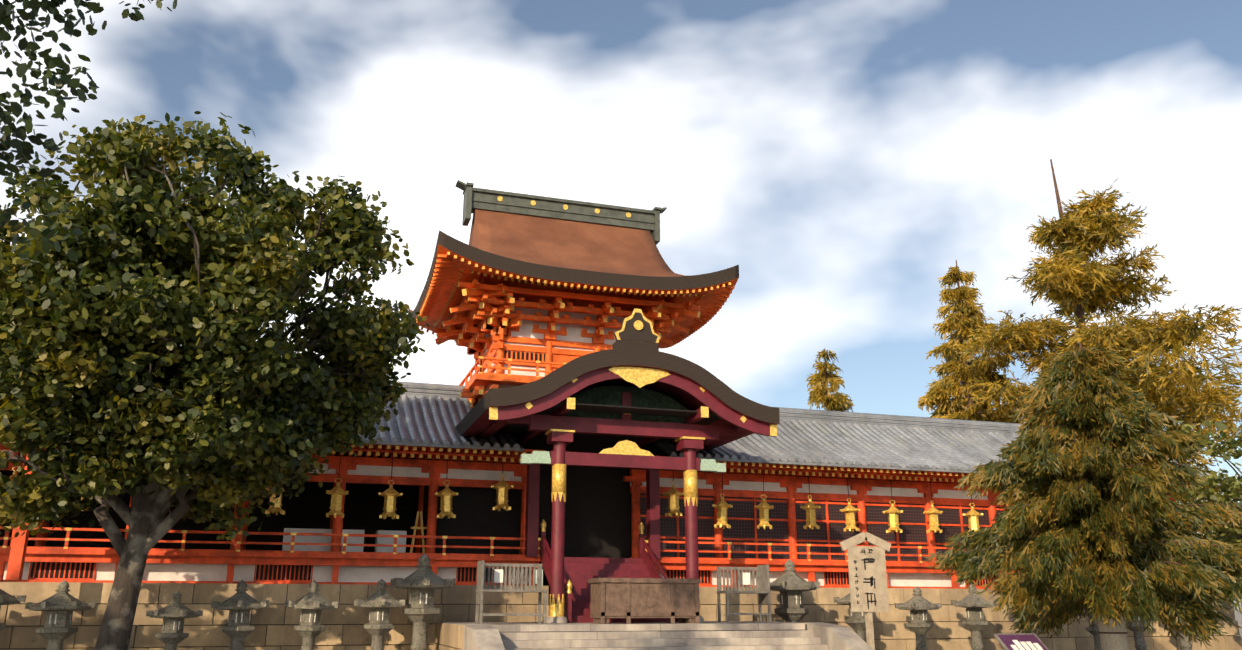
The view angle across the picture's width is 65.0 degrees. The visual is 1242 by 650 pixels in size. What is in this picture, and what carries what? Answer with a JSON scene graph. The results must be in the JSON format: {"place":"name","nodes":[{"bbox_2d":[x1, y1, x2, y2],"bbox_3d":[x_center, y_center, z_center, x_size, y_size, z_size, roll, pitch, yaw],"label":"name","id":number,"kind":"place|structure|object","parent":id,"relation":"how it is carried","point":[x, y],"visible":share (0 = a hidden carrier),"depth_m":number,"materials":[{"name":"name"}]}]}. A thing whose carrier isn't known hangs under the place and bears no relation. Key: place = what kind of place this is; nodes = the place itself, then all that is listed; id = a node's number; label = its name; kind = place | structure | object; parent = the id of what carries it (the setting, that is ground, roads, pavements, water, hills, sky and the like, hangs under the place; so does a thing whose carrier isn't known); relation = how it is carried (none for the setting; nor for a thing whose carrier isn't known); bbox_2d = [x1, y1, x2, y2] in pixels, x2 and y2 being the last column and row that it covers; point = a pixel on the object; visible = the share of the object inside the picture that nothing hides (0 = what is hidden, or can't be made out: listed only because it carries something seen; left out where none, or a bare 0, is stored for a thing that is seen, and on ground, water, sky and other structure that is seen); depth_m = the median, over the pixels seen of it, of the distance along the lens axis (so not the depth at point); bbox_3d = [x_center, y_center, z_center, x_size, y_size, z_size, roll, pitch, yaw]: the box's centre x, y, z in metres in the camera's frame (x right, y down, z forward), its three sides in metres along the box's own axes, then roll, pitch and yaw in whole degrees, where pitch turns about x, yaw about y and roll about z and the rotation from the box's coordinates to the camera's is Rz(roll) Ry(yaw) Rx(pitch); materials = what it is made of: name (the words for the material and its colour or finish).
{"place":"outdoors","nodes":[
{"label":"outdoors","id":0,"kind":"place"},
{"bbox_2d":[0,0,176,261],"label":"branch","id":1,"kind":"object","parent":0,"point":[24,150],"visible":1,"depth_m":9.19,"materials":[{"name":"green plant"}]},
{"bbox_2d":[0,0,1241,608],"label":"sky","id":2,"kind":"structure","parent":0,"point":[845,155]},
{"bbox_2d":[917,260,1020,423],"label":"cedar","id":3,"kind":"object","parent":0,"point":[940,392],"depth_m":55.83,"materials":[{"name":"green plant"}]},
{"bbox_2d":[953,159,1241,506],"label":"tree","id":4,"kind":"object","parent":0,"point":[1082,236],"depth_m":50.25,"materials":[{"name":"green plant"}]},
{"bbox_2d":[1234,609,1241,637],"bbox_3d":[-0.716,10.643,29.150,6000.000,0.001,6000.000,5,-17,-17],"label":"ground","id":5,"kind":"structure","parent":0,"point":[1238,617],"depth_m":188.49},
{"bbox_2d":[0,589,25,630],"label":"stone lantern","id":6,"kind":"object","parent":5,"relation":"on","point":[6,598],"visible":1,"depth_m":23.71,"materials":[{"name":"stone"}]},
{"bbox_2d":[25,580,95,649],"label":"stone lantern","id":7,"kind":"object","parent":5,"relation":"on","point":[61,605],"visible":1,"depth_m":23.89,"materials":[{"name":"stone"}]},
{"bbox_2d":[146,591,202,649],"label":"stone lantern","id":8,"kind":"object","parent":5,"relation":"on","point":[174,613],"visible":1,"depth_m":24.61,"materials":[{"name":"stone"}]},
{"bbox_2d":[0,111,429,649],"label":"camphor tree","id":9,"kind":"object","parent":5,"relation":"on","point":[102,424],"depth_m":21.13,"materials":[{"name":"green plant"}]},
{"bbox_2d":[211,580,268,649],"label":"stone lantern","id":10,"kind":"object","parent":5,"relation":"on","point":[240,604],"visible":1,"depth_m":24.97,"materials":[{"name":"stone"}]},
{"bbox_2d":[285,580,339,649],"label":"stone lantern","id":11,"kind":"object","parent":5,"relation":"on","point":[312,603],"visible":1,"depth_m":25.50,"materials":[{"name":"stone"}]},
{"bbox_2d":[354,579,406,649],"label":"stone lantern","id":12,"kind":"object","parent":5,"relation":"on","point":[380,602],"visible":1,"depth_m":26.09,"materials":[{"name":"stone"}]},
{"bbox_2d":[390,553,455,649],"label":"tall stone lantern","id":13,"kind":"object","parent":5,"relation":"on","point":[423,581],"visible":1,"depth_m":26.38,"materials":[{"name":"stone"}]},
{"bbox_2d":[0,582,1241,649],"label":"stone wall","id":14,"kind":"structure","parent":5,"relation":"on","point":[275,621],"depth_m":27.70,"materials":[{"name":"beige stone"}]},
{"bbox_2d":[5,456,40,579],"bbox_3d":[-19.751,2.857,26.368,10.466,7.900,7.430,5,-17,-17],"label":"post","id":15,"kind":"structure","parent":14,"relation":"on","point":[17,557],"depth_m":23.89,"materials":[{"name":"wood"}]},
{"bbox_2d":[0,443,544,585],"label":"corridor","id":16,"kind":"object","parent":14,"relation":"on","point":[181,550],"visible":0.56,"depth_m":29.92,"materials":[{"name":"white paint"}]},
{"bbox_2d":[2,451,21,482],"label":"hanging lantern","id":17,"kind":"object","parent":16,"relation":"hanging from","point":[15,473],"visible":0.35,"depth_m":26.67,"materials":[{"name":"gold metal"}]},
{"bbox_2d":[265,485,285,514],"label":"hanging lantern","id":18,"kind":"object","parent":16,"relation":"hanging from","point":[276,508],"visible":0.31,"depth_m":28.47,"materials":[{"name":"gold metal"}]},
{"bbox_2d":[326,455,348,517],"bbox_3d":[-8.490,4.683,29.285,0.645,2.145,0.713,5,-17,-14],"label":"hanging lantern","id":19,"kind":"object","parent":16,"relation":"hanging from","point":[337,492],"visible":1,"depth_m":28.99,"materials":[{"name":"gold metal"}]},
{"bbox_2d":[282,511,426,552],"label":"corridor tables","id":20,"kind":"object","parent":16,"relation":"on","point":[327,539],"visible":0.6,"depth_m":30.40,"materials":[{"name":"wood"}]},
{"bbox_2d":[378,448,402,518],"bbox_3d":[-7.011,4.814,29.747,0.713,2.145,0.645,-15,-22,42],"label":"hanging lantern","id":21,"kind":"object","parent":16,"relation":"hanging from","point":[390,494],"visible":1,"depth_m":29.47,"materials":[{"name":"gold metal"}]},
{"bbox_2d":[435,459,457,518],"bbox_3d":[-5.406,4.899,30.264,0.645,2.145,0.713,-4,-16,10],"label":"hanging lantern","id":22,"kind":"object","parent":16,"relation":"hanging from","point":[446,494],"visible":1,"depth_m":29.98,"materials":[{"name":"gold metal"}]},
{"bbox_2d":[491,471,513,510],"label":"hanging lantern","id":23,"kind":"object","parent":16,"relation":"hanging from","point":[502,486],"visible":0.98,"depth_m":30.58,"materials":[{"name":"gold metal"}]},
{"bbox_2d":[412,309,779,622],"bbox_3d":[-1.242,5.264,32.396,9.800,8.859,11.800,5,-17,-17],"label":"karahafu porch","id":24,"kind":"object","parent":14,"relation":"on","point":[594,425],"visible":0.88,"depth_m":28.77,"materials":[{"name":"red paint"}]},
{"bbox_2d":[623,456,1202,588],"bbox_3d":[10.879,8.146,37.781,23.790,4.110,7.140,5,-17,-17],"label":"corridor","id":25,"kind":"object","parent":14,"relation":"on","point":[815,554],"visible":0.4,"depth_m":34.41,"materials":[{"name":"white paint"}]},
{"bbox_2d":[663,473,683,516],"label":"hanging lantern","id":26,"kind":"object","parent":25,"relation":"hanging from","point":[673,494],"visible":1,"depth_m":32.30,"materials":[{"name":"gold metal"}]},
{"bbox_2d":[712,473,732,528],"bbox_3d":[3.433,5.780,33.000,0.644,2.145,0.713,16,-22,-41],"label":"hanging lantern","id":27,"kind":"object","parent":25,"relation":"hanging from","point":[722,506],"visible":1,"depth_m":32.71,"materials":[{"name":"gold metal"}]},
{"bbox_2d":[754,474,773,529],"bbox_3d":[4.902,5.906,33.484,0.645,2.145,0.713,-1,-18,9],"label":"hanging lantern","id":28,"kind":"object","parent":25,"relation":"hanging from","point":[763,507],"visible":1,"depth_m":33.18,"materials":[{"name":"gold metal"}]},
{"bbox_2d":[346,381,1222,485],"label":"corridor roof tiles","id":29,"kind":"object","parent":25,"relation":"on","point":[431,415],"visible":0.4,"depth_m":35.44,"materials":[{"name":"grey tile"}]},
{"bbox_2d":[408,180,738,407],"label":"pagoda tower","id":30,"kind":"structure","parent":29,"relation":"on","point":[520,289],"depth_m":35.34,"materials":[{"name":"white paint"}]},
{"bbox_2d":[800,472,819,528],"bbox_3d":[6.584,6.011,34.000,0.645,2.145,0.713,13,-20,-39],"label":"hanging lantern","id":31,"kind":"object","parent":25,"relation":"hanging from","point":[810,507],"visible":1,"depth_m":33.72,"materials":[{"name":"gold metal"}]},
{"bbox_2d":[840,477,859,531],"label":"hanging lantern","id":32,"kind":"object","parent":25,"relation":"hanging from","point":[849,510],"visible":1,"depth_m":34.18,"materials":[{"name":"gold metal"}]},
{"bbox_2d":[883,479,902,532],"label":"hanging lantern","id":33,"kind":"object","parent":25,"relation":"hanging from","point":[892,512],"visible":1,"depth_m":34.69,"materials":[{"name":"gold metal"}]},
{"bbox_2d":[923,481,942,533],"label":"hanging lantern","id":34,"kind":"object","parent":25,"relation":"hanging from","point":[932,512],"visible":0.98,"depth_m":35.20,"materials":[{"name":"gold metal"}]},
{"bbox_2d":[963,485,982,532],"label":"hanging lantern","id":35,"kind":"object","parent":25,"relation":"hanging from","point":[972,515],"visible":0.77,"depth_m":35.71,"materials":[{"name":"gold metal"}]},
{"bbox_2d":[433,621,872,649],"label":"stone steps","id":36,"kind":"structure","parent":5,"relation":"on","point":[735,635],"depth_m":24.44,"materials":[{"name":"stone"}]},
{"bbox_2d":[475,560,547,623],"bbox_3d":[-2.911,7.104,25.930,1.800,1.600,0.720,5,-17,-17],"label":"wooden rack","id":37,"kind":"object","parent":36,"relation":"on","point":[497,575],"visible":1,"depth_m":26.15,"materials":[{"name":"grey wood"}]},
{"bbox_2d":[588,578,700,623],"bbox_3d":[0.634,7.432,26.270,2.870,1.160,1.070,5,-17,-17],"label":"offering box","id":38,"kind":"object","parent":36,"relation":"on","point":[628,599],"visible":1,"depth_m":25.84,"materials":[{"name":"brown wood"}]},
{"bbox_2d":[716,565,770,622],"bbox_3d":[3.541,7.748,28.148,1.400,1.600,0.720,5,-17,-17],"label":"votive rack","id":39,"kind":"object","parent":36,"relation":"on","point":[763,591],"visible":1,"depth_m":28.38,"materials":[{"name":"grey wood"}]},
{"bbox_2d":[770,559,819,621],"bbox_3d":[5.247,9.009,29.893,1.665,3.552,1.841,11,-20,-34],"label":"tall stone lantern","id":40,"kind":"object","parent":5,"relation":"on","point":[790,584],"visible":0.85,"depth_m":29.76,"materials":[{"name":"stone"}]},
{"bbox_2d":[806,349,854,411],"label":"tree","id":41,"kind":"object","parent":5,"relation":"on","point":[840,402],"depth_m":68.51,"materials":[{"name":"green plant"}]},
{"bbox_2d":[834,593,873,641],"bbox_3d":[7.484,9.501,30.583,1.336,2.993,1.526,9,-19,-25],"label":"stone lantern","id":42,"kind":"object","parent":5,"relation":"on","point":[856,621],"visible":0.31,"depth_m":30.45,"materials":[{"name":"stone"}]},
{"bbox_2d":[840,532,890,649],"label":"wooden sign","id":43,"kind":"object","parent":5,"relation":"on","point":[868,581],"visible":1,"depth_m":25.41,"materials":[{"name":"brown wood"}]},
{"bbox_2d":[895,586,941,649],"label":"stone lantern","id":44,"kind":"object","parent":5,"relation":"on","point":[917,605],"visible":1,"depth_m":31.02,"materials":[{"name":"stone"}]},
{"bbox_2d":[951,584,995,649],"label":"stone lantern","id":45,"kind":"object","parent":5,"relation":"on","point":[972,602],"visible":0.98,"depth_m":31.65,"materials":[{"name":"stone"}]},
{"bbox_2d":[994,633,1048,649],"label":"info panel","id":46,"kind":"object","parent":5,"relation":"on","point":[1021,641],"visible":1,"depth_m":21.78,"materials":[{"name":"purple plastic"}]},
{"bbox_2d":[923,343,1241,649],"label":"hinoki tree","id":47,"kind":"object","parent":5,"relation":"on","point":[1053,596],"depth_m":23.14,"materials":[{"name":"green plant"}]},
{"bbox_2d":[1084,610,1100,649],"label":"stone lantern","id":48,"kind":"object","parent":5,"relation":"on","point":[1093,628],"visible":0.21,"depth_m":33.06,"materials":[{"name":"stone"}]},
{"bbox_2d":[1125,614,1150,649],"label":"stone lantern","id":49,"kind":"object","parent":5,"relation":"on","point":[1139,639],"visible":0.23,"depth_m":33.82,"materials":[{"name":"stone"}]},
{"bbox_2d":[1178,630,1191,649],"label":"stone lantern","id":50,"kind":"object","parent":5,"relation":"on","point":[1184,644],"visible":0.17,"depth_m":34.26,"materials":[{"name":"stone"}]},
{"bbox_2d":[1176,419,1241,545],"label":"broadleaf tree","id":51,"kind":"object","parent":5,"relation":"on","point":[1234,487],"depth_m":33.88,"materials":[{"name":"green plant"}]}
]}

